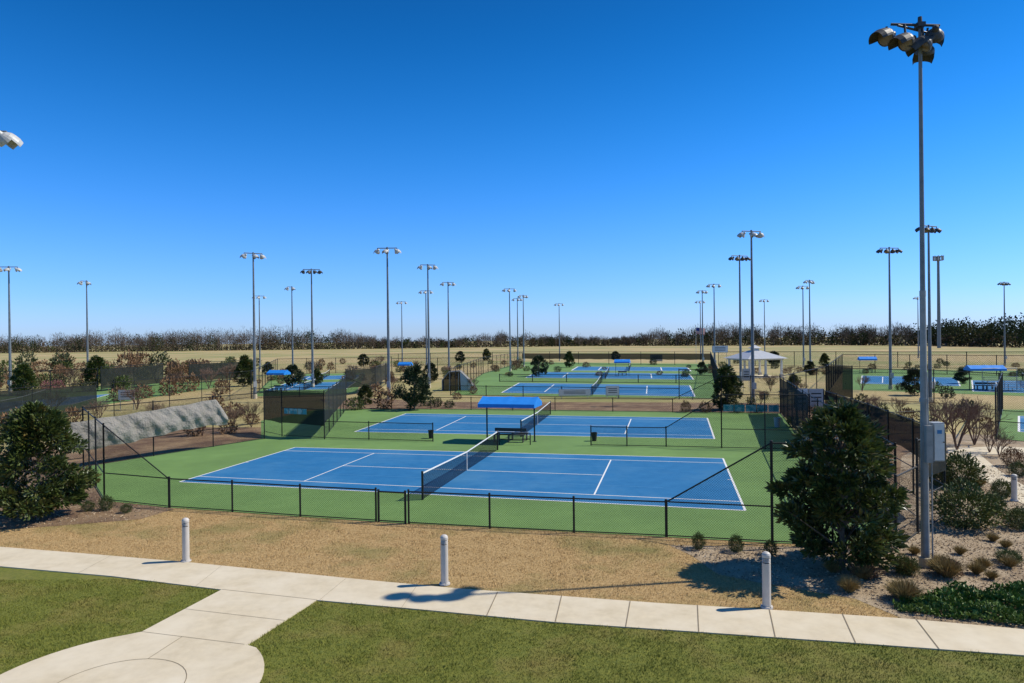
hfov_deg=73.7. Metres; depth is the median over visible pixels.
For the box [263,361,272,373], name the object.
magnolia tree
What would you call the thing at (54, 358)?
shrub
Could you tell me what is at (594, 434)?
trash bin
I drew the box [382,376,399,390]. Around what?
bare crape myrtle
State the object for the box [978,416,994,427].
shrub
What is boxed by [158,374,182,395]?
shrub
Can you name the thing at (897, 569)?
shrub
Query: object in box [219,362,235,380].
bare crape myrtle
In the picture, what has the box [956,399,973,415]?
shrub
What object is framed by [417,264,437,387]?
floodlight pole
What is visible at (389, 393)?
shrub
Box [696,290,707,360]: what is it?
floodlight pole
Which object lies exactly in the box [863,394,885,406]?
bare crape myrtle
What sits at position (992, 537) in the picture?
ornamental grass
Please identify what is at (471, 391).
shrub
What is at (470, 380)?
bare crape myrtle
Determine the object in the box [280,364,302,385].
magnolia tree
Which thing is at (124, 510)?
shrub
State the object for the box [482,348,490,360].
magnolia tree
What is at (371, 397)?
chain link fence
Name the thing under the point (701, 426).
chain link fence
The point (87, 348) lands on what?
floodlight pole
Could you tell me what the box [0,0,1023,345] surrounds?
sky
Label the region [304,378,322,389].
tennis net
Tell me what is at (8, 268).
floodlight pole
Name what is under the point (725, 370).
magnolia tree
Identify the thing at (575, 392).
court divider board
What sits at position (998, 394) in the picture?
chain link fence
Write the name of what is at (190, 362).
shrub
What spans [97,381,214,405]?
tennis pavement
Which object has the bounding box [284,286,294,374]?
floodlight pole
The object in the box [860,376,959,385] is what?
tennis court
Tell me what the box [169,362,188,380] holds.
shrub
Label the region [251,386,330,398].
chain link fence
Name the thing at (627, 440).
chain link fence
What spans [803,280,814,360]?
floodlight pole
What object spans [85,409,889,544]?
tennis pavement
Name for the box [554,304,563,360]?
floodlight pole
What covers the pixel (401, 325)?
floodlight pole
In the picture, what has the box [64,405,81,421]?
shrub
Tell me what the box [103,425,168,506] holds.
chain link fence
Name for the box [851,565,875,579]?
ornamental grass
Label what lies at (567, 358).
magnolia tree
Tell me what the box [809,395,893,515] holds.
windscreen fence
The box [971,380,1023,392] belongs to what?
tennis court
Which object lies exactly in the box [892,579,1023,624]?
groundcover juniper
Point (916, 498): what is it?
chain link gate
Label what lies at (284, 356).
ground
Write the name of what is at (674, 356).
windscreen fence
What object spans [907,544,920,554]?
ornamental grass
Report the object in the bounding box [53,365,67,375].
shrub
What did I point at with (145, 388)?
shrub
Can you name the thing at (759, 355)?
gazebo
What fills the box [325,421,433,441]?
chain link fence
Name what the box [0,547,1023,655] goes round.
sidewalk
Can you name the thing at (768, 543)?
shrub
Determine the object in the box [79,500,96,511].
shrub
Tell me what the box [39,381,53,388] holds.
pink azalea
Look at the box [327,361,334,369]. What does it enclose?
shrub
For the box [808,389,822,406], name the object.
sign
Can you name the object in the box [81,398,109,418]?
bare crape myrtle
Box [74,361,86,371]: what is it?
shrub
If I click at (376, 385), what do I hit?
shrub
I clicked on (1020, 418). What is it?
tennis court
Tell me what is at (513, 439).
bench
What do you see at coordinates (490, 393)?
chain link fence
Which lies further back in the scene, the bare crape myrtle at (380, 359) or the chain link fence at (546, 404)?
the bare crape myrtle at (380, 359)
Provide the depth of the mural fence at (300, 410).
44.16 m
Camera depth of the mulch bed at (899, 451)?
34.21 m
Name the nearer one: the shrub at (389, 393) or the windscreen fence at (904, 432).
the windscreen fence at (904, 432)
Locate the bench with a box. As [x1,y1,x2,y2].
[499,433,530,444]
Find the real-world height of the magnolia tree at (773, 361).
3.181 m
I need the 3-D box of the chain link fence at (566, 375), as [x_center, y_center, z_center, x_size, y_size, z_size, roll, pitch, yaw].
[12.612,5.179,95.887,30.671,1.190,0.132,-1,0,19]
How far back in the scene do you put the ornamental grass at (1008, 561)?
18.01 m
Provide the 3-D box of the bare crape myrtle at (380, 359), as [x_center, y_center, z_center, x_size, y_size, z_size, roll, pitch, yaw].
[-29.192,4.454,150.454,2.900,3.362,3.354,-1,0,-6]
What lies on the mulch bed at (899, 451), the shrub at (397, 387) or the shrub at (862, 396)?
the shrub at (862, 396)
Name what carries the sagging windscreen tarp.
attached to the chain link fence at (96, 450)
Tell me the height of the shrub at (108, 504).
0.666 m
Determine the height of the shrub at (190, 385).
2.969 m
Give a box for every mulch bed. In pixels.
[0,427,260,529]
[338,398,822,416]
[670,434,1023,628]
[810,401,909,533]
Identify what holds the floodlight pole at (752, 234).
on the ground at (284, 356)
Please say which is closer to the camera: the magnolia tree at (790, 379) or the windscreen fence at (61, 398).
the windscreen fence at (61, 398)
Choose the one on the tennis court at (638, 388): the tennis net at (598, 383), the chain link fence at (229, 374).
the tennis net at (598, 383)
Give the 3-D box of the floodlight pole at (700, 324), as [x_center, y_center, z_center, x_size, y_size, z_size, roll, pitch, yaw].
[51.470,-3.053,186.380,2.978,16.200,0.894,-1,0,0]
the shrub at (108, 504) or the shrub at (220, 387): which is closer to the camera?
the shrub at (108, 504)
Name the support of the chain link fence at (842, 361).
on the ground at (284, 356)
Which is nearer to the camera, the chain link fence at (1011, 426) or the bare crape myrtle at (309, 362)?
the chain link fence at (1011, 426)
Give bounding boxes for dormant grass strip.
[0,502,899,617]
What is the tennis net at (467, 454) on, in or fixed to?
on the tennis court at (654, 478)
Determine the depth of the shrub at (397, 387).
73.97 m
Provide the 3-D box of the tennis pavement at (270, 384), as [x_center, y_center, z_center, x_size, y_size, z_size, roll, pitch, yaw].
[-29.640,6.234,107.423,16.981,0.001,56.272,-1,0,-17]
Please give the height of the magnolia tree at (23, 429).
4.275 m
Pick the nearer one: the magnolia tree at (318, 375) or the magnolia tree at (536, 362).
the magnolia tree at (318, 375)
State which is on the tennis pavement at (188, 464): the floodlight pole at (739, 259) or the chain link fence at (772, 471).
the chain link fence at (772, 471)
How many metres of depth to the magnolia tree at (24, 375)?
84.19 m
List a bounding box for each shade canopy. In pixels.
[266,370,290,390]
[398,362,412,375]
[478,396,541,442]
[614,359,629,374]
[857,357,876,372]
[963,365,1006,389]
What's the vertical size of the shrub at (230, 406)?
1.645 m
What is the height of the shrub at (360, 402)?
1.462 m
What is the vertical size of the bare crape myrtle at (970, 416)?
3.133 m
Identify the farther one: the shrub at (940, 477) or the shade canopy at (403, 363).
the shade canopy at (403, 363)
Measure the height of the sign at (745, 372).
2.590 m
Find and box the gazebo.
[725,345,786,377]
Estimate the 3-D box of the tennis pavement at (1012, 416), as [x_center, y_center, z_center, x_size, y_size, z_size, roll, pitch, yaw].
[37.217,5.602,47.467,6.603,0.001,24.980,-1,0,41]
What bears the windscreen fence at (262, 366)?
on the ground at (284, 356)
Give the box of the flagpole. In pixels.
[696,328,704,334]
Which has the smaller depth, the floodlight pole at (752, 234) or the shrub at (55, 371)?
the floodlight pole at (752, 234)
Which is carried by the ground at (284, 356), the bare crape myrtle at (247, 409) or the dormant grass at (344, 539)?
the bare crape myrtle at (247, 409)
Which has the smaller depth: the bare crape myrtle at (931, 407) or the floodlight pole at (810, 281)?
the bare crape myrtle at (931, 407)
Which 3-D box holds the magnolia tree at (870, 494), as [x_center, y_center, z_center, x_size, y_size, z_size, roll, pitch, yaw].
[8.622,3.749,18.156,3.557,4.591,3.620,-1,0,0]
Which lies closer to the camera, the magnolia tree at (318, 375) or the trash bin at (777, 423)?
the trash bin at (777, 423)
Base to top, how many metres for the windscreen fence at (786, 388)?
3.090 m
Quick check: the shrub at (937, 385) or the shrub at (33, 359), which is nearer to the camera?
the shrub at (937, 385)
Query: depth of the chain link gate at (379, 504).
23.26 m
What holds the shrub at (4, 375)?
on the ground at (284, 356)
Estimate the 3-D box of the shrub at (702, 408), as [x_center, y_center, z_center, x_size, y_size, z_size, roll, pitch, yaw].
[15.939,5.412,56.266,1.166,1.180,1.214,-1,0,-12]
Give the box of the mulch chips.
[0,465,1023,627]
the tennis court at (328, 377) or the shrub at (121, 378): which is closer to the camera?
the shrub at (121, 378)
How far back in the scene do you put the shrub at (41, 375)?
96.80 m
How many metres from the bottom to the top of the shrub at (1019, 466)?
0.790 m
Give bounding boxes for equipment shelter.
[442,370,475,390]
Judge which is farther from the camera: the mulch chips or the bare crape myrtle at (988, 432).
the bare crape myrtle at (988, 432)
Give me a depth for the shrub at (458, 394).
71.51 m
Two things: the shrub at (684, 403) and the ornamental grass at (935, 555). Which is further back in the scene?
the shrub at (684, 403)
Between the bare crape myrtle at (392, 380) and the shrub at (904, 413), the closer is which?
the shrub at (904, 413)
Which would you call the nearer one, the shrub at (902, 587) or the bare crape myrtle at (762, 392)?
the shrub at (902, 587)
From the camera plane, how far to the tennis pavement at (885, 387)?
92.57 m
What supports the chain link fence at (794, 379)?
on the ground at (284, 356)
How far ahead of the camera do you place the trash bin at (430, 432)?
43.05 m
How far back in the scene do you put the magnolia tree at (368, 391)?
66.69 m
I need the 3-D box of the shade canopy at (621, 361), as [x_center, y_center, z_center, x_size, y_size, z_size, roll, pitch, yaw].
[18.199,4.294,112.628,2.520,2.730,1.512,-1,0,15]
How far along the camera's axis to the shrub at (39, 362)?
156.88 m
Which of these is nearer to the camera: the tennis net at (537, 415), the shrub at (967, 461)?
the shrub at (967, 461)
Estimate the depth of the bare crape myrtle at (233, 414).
47.49 m
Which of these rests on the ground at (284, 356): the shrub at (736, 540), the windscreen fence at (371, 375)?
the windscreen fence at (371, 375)
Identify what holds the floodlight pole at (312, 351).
on the tennis pavement at (270, 384)
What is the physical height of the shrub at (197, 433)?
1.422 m
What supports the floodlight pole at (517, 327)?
on the tennis pavement at (490, 379)
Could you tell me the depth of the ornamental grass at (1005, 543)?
19.67 m
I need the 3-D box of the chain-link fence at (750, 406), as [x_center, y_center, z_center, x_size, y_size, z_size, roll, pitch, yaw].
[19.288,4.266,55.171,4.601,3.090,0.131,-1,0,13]
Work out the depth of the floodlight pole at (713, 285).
127.58 m
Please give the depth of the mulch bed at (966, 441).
18.73 m
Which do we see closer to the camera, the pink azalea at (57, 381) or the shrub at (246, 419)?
the shrub at (246, 419)
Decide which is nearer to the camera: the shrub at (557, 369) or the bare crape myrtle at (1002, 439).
the bare crape myrtle at (1002, 439)
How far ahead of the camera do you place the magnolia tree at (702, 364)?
113.43 m
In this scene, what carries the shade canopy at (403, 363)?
on the ground at (284, 356)
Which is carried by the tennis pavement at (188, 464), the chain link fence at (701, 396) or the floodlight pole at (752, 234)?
the chain link fence at (701, 396)
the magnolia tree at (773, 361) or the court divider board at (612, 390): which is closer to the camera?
the court divider board at (612, 390)
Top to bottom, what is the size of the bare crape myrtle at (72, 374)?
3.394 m
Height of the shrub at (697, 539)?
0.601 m
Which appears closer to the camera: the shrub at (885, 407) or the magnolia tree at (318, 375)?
the shrub at (885, 407)
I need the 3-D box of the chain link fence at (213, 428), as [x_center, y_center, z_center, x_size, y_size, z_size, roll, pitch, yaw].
[-18.799,4.769,39.160,0.082,3.090,11.007,-1,0,32]
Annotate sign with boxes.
[118,390,134,409]
[742,369,749,390]
[798,388,807,395]
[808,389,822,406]
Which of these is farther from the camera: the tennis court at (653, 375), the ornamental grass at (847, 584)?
the tennis court at (653, 375)
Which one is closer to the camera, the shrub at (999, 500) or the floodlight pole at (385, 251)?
the shrub at (999, 500)
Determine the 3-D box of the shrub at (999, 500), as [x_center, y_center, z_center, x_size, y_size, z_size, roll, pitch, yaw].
[16.615,5.575,23.686,0.968,0.829,0.984,-1,0,-27]
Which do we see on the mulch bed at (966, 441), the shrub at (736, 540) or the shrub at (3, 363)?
the shrub at (736, 540)
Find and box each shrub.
[0,360,16,378]
[0,407,16,432]
[2,374,8,384]
[15,350,37,366]
[29,359,52,371]
[36,372,53,388]
[45,368,64,380]
[48,352,74,370]
[51,351,75,370]
[52,361,73,368]
[52,373,67,386]
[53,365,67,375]
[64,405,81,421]
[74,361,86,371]
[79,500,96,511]
[96,494,115,510]
[106,385,124,400]
[112,350,139,367]
[112,375,132,389]
[118,503,133,513]
[125,351,143,366]
[133,383,154,398]
[135,352,151,365]
[149,351,171,365]
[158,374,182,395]
[163,358,181,379]
[167,363,185,381]
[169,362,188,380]
[178,372,199,391]
[183,426,205,436]
[186,359,203,374]
[204,392,225,408]
[212,378,230,393]
[218,421,237,433]
[223,401,245,418]
[242,412,259,424]
[276,375,283,383]
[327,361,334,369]
[344,396,366,410]
[370,382,382,396]
[373,388,395,408]
[391,383,408,397]
[419,396,435,405]
[432,398,442,406]
[443,400,455,407]
[452,392,461,398]
[468,385,477,393]
[511,361,518,369]
[553,366,561,371]
[649,358,656,364]
[679,401,692,411]
[691,532,706,549]
[698,400,713,411]
[727,535,743,551]
[745,396,756,404]
[762,538,778,554]
[770,361,779,368]
[846,562,885,579]
[853,393,868,402]
[877,402,889,410]
[887,580,923,599]
[888,553,922,576]
[898,407,918,420]
[928,557,963,577]
[929,467,954,486]
[929,476,1008,529]
[932,381,942,391]
[936,449,989,487]
[937,385,956,397]
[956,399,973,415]
[975,490,1009,513]
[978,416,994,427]
[988,478,1017,496]
[993,548,1022,564]
[998,505,1023,529]
[999,446,1023,466]
[1006,460,1023,476]
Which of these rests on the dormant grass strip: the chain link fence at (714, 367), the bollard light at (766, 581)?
the bollard light at (766, 581)
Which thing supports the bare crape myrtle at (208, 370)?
on the ground at (284, 356)
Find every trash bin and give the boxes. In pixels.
[428,430,433,438]
[591,432,596,440]
[774,417,780,426]
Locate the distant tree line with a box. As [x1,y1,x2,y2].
[0,312,1023,352]
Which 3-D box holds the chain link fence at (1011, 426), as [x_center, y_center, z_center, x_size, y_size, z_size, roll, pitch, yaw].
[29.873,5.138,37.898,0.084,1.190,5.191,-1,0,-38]
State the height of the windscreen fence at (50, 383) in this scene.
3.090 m
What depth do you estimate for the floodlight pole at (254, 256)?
75.43 m
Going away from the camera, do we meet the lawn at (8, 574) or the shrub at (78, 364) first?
the lawn at (8, 574)
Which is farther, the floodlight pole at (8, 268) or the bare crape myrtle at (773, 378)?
the floodlight pole at (8, 268)
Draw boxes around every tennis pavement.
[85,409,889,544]
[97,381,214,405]
[257,373,358,395]
[452,362,714,397]
[853,369,1023,395]
[998,410,1023,440]
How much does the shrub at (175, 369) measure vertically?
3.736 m
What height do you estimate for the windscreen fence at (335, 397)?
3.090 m
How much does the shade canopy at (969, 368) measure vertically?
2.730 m
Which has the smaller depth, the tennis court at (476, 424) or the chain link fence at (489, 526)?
the chain link fence at (489, 526)
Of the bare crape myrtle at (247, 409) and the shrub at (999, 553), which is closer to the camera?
the shrub at (999, 553)
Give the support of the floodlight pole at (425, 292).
on the ground at (284, 356)
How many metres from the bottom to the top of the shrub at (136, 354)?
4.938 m
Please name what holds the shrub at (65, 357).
on the ground at (284, 356)
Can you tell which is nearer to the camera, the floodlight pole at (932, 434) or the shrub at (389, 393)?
the floodlight pole at (932, 434)
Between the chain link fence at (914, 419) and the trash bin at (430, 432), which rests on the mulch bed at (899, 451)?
the chain link fence at (914, 419)
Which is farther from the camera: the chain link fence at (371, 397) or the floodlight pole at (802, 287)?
the floodlight pole at (802, 287)
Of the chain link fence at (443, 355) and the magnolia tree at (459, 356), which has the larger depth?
the magnolia tree at (459, 356)
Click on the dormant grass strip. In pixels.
(580, 559)
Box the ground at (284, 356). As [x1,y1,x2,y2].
[0,337,1023,452]
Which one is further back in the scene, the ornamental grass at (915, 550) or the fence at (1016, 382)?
the fence at (1016, 382)
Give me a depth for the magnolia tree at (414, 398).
60.83 m
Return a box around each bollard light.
[181,518,190,562]
[439,534,449,585]
[760,551,772,609]
[1010,474,1018,501]
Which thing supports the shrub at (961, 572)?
on the mulch bed at (966, 441)
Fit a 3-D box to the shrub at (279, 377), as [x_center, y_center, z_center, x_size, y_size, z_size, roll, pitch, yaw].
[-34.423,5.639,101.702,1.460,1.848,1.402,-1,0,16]
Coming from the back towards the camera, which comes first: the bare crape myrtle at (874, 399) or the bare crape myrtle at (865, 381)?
the bare crape myrtle at (865, 381)
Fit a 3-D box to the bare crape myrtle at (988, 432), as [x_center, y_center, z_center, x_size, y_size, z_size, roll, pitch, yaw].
[24.735,4.923,35.542,2.222,1.773,1.616,-1,0,-12]
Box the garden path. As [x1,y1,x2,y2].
[947,447,1023,503]
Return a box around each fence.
[0,368,97,390]
[0,382,96,423]
[0,410,83,459]
[82,406,104,497]
[83,391,264,465]
[100,363,163,390]
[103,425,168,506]
[113,370,252,415]
[168,476,376,521]
[189,360,248,382]
[250,357,391,396]
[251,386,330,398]
[263,388,324,437]
[281,407,324,438]
[324,376,345,436]
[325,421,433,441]
[345,363,386,394]
[346,377,391,408]
[365,351,522,366]
[391,357,483,374]
[392,396,672,411]
[407,489,665,536]
[450,352,520,394]
[450,385,679,398]
[499,374,714,382]
[522,351,710,364]
[590,425,666,446]
[666,393,721,447]
[666,440,771,541]
[673,375,721,412]
[678,352,718,398]
[718,351,835,365]
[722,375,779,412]
[722,393,808,448]
[771,440,896,544]
[779,366,825,413]
[780,376,809,440]
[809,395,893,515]
[809,410,947,448]
[823,389,945,531]
[825,354,1023,380]
[825,364,852,398]
[836,351,1023,368]
[852,368,1023,411]
[982,368,1023,390]
[994,372,1002,439]
[997,421,1023,441]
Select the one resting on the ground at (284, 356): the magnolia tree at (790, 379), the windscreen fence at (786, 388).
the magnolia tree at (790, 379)
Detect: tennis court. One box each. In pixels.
[180,447,745,510]
[267,382,346,389]
[303,375,344,379]
[354,413,714,438]
[501,383,694,396]
[525,372,693,379]
[572,367,690,370]
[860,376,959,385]
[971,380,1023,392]
[1018,416,1023,431]
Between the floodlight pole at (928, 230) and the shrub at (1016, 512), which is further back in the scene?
the floodlight pole at (928, 230)
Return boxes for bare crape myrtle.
[58,368,87,386]
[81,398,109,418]
[121,385,152,409]
[144,403,169,410]
[163,372,185,385]
[200,366,218,388]
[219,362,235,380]
[223,406,243,431]
[236,402,263,426]
[305,360,323,368]
[374,356,385,364]
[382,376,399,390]
[468,378,478,388]
[753,388,769,403]
[758,372,778,390]
[782,364,797,376]
[792,380,807,387]
[855,374,870,390]
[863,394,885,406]
[884,397,908,414]
[913,394,966,429]
[930,394,989,449]
[946,396,1009,444]
[973,420,1008,451]
[983,432,1016,455]
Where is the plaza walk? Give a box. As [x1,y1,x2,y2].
[0,589,315,682]
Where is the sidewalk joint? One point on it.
(486, 615)
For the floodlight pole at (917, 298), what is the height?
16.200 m
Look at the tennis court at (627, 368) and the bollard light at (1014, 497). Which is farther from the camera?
the tennis court at (627, 368)
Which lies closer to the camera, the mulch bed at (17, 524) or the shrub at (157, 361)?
the mulch bed at (17, 524)
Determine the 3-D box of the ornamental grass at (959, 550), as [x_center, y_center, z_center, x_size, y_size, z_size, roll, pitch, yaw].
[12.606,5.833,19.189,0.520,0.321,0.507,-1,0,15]
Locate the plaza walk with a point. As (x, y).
(202, 659)
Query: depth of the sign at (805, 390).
46.31 m
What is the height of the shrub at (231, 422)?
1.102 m
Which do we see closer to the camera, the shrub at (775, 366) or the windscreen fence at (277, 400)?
the windscreen fence at (277, 400)
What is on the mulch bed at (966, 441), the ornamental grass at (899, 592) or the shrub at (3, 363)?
the ornamental grass at (899, 592)
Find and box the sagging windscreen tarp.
[68,399,227,449]
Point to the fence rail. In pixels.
(668, 502)
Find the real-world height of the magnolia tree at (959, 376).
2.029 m
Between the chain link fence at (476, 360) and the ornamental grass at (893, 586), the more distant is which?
the chain link fence at (476, 360)
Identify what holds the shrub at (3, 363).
on the ground at (284, 356)
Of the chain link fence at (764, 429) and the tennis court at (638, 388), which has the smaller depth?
the chain link fence at (764, 429)
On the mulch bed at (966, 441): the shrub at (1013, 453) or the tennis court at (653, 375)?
the shrub at (1013, 453)
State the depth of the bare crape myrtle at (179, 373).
88.18 m
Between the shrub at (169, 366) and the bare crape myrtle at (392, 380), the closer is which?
the bare crape myrtle at (392, 380)
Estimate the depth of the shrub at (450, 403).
62.59 m
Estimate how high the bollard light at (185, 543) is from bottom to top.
1.236 m
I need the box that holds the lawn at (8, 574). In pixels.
[0,567,1023,682]
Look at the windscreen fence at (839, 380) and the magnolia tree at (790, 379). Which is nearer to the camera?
the windscreen fence at (839, 380)
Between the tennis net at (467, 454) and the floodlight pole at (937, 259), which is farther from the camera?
the floodlight pole at (937, 259)
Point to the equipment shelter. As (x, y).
(462, 377)
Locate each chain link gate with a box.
[377,489,406,523]
[894,464,918,549]
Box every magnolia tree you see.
[0,400,102,520]
[8,362,39,390]
[80,355,109,384]
[233,354,252,385]
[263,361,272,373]
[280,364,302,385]
[310,368,323,384]
[357,353,369,365]
[357,383,372,403]
[394,363,432,409]
[421,362,438,381]
[455,351,465,362]
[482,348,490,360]
[530,355,548,375]
[563,351,574,366]
[695,361,707,373]
[711,363,744,409]
[763,396,913,572]
[767,352,779,363]
[788,374,799,387]
[803,361,817,374]
[818,353,829,366]
[900,367,919,394]
[952,367,971,383]
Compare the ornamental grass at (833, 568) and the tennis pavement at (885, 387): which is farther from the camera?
the tennis pavement at (885, 387)
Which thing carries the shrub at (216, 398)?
on the ground at (284, 356)
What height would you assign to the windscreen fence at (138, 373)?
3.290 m
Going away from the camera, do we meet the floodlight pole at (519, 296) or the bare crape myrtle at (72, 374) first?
the bare crape myrtle at (72, 374)
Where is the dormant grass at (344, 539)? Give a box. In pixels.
[0,502,1023,629]
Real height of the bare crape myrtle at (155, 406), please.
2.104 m
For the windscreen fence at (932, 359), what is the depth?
125.76 m
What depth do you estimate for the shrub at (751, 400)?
62.28 m
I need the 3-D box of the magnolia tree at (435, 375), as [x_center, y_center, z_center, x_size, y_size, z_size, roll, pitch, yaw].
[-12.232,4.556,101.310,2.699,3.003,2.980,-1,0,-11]
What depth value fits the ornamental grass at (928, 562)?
17.69 m
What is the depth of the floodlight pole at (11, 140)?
31.43 m
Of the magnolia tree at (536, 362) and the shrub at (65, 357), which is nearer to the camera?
the magnolia tree at (536, 362)
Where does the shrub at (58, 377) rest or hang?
on the ground at (284, 356)
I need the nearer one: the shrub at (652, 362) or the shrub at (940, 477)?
the shrub at (940, 477)
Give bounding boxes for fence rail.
[105,473,769,506]
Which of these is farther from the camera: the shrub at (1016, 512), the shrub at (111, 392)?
the shrub at (111, 392)
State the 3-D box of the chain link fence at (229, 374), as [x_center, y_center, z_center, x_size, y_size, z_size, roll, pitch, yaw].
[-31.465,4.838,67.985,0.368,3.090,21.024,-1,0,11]
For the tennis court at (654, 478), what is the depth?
31.36 m
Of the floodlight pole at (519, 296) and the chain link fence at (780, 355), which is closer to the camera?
the chain link fence at (780, 355)
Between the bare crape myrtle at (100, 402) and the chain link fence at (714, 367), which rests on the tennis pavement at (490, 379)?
the chain link fence at (714, 367)
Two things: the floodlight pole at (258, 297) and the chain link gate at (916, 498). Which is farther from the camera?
the floodlight pole at (258, 297)
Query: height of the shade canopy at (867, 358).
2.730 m
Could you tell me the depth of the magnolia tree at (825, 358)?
136.78 m
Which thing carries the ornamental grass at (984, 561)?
on the mulch bed at (966, 441)
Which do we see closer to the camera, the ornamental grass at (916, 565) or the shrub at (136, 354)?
the ornamental grass at (916, 565)
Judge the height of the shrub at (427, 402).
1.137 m
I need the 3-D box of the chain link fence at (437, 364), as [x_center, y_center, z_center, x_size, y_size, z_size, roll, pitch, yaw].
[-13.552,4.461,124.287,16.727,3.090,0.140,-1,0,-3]
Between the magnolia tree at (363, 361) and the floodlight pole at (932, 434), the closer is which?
the floodlight pole at (932, 434)
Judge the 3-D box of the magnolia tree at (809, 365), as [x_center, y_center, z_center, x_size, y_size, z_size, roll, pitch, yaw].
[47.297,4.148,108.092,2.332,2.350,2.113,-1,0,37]
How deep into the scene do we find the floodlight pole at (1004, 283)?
131.34 m
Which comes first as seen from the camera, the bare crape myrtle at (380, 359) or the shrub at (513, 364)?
the shrub at (513, 364)
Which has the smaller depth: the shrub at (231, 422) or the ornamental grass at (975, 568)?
the ornamental grass at (975, 568)
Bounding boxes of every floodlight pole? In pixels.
[0,130,22,149]
[0,266,21,390]
[77,280,90,360]
[240,252,265,398]
[252,295,266,371]
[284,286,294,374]
[300,269,322,386]
[373,247,400,398]
[396,301,407,361]
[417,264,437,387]
[418,290,432,371]
[440,282,455,369]
[502,288,515,370]
[512,298,521,364]
[518,295,527,366]
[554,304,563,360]
[695,301,704,353]
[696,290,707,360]
[706,284,720,362]
[728,255,750,387]
[737,230,764,402]
[759,299,768,350]
[796,286,808,366]
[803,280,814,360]
[868,16,944,567]
[876,247,902,389]
[913,297,919,357]
[915,225,941,401]
[933,255,943,347]
[997,282,1010,365]
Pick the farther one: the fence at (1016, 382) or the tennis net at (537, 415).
the fence at (1016, 382)
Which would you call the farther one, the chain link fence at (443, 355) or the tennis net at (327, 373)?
the chain link fence at (443, 355)
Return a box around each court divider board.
[559,389,590,397]
[606,386,618,397]
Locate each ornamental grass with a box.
[821,559,841,572]
[835,574,863,592]
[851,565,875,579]
[881,574,929,601]
[883,579,909,597]
[894,557,922,572]
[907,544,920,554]
[925,555,943,573]
[928,553,968,577]
[930,554,942,561]
[951,543,968,554]
[965,562,988,573]
[971,555,994,568]
[983,568,999,579]
[985,531,1001,541]
[997,538,1013,547]
[999,554,1022,567]
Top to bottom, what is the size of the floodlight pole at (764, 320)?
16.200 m
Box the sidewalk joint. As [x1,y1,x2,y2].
[58,560,939,682]
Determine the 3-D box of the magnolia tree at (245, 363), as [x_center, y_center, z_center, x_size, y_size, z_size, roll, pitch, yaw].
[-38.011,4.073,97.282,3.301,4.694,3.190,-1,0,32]
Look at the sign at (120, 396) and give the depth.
64.50 m
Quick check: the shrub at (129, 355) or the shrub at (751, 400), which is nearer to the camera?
the shrub at (751, 400)
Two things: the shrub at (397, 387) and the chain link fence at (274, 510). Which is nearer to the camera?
the chain link fence at (274, 510)
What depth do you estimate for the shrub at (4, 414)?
46.70 m
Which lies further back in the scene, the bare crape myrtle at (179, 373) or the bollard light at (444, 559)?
the bare crape myrtle at (179, 373)
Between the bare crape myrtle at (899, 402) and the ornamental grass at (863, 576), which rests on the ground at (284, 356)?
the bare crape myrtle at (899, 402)
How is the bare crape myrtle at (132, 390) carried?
on the ground at (284, 356)
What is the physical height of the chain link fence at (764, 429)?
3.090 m
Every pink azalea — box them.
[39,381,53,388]
[52,379,64,387]
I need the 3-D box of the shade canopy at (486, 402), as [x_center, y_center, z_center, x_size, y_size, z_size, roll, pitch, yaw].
[-0.096,4.717,41.671,3.500,2.730,2.100,-1,0,15]
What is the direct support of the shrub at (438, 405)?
on the mulch bed at (398, 403)
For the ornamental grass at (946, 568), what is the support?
on the mulch bed at (966, 441)
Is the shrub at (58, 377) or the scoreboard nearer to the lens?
the shrub at (58, 377)
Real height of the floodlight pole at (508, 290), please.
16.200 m
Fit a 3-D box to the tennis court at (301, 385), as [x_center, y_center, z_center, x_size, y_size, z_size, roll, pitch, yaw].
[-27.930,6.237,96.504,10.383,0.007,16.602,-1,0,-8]
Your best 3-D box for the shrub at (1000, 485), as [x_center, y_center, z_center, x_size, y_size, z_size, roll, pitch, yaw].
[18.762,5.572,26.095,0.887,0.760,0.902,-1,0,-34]
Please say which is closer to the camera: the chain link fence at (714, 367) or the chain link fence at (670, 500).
the chain link fence at (670, 500)
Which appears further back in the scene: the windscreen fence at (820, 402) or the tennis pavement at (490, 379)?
the tennis pavement at (490, 379)
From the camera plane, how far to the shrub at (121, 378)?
92.73 m
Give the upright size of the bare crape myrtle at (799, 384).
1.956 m
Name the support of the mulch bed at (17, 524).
on the ground at (284, 356)
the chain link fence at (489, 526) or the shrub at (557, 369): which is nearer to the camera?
the chain link fence at (489, 526)
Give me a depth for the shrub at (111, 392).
73.89 m
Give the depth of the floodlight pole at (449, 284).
116.36 m
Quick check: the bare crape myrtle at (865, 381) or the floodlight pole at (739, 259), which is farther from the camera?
the floodlight pole at (739, 259)
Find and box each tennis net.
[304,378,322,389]
[321,369,329,377]
[421,430,497,499]
[520,401,550,436]
[592,375,600,395]
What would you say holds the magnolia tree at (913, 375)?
on the ground at (284, 356)
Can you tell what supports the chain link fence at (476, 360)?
on the tennis pavement at (490, 379)
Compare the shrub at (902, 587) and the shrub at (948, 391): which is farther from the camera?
the shrub at (948, 391)
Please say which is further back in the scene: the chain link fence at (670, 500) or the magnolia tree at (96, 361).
the magnolia tree at (96, 361)
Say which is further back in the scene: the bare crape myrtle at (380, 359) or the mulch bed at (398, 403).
the bare crape myrtle at (380, 359)
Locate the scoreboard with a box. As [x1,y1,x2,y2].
[712,346,727,362]
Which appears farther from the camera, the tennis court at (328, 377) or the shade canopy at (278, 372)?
the tennis court at (328, 377)

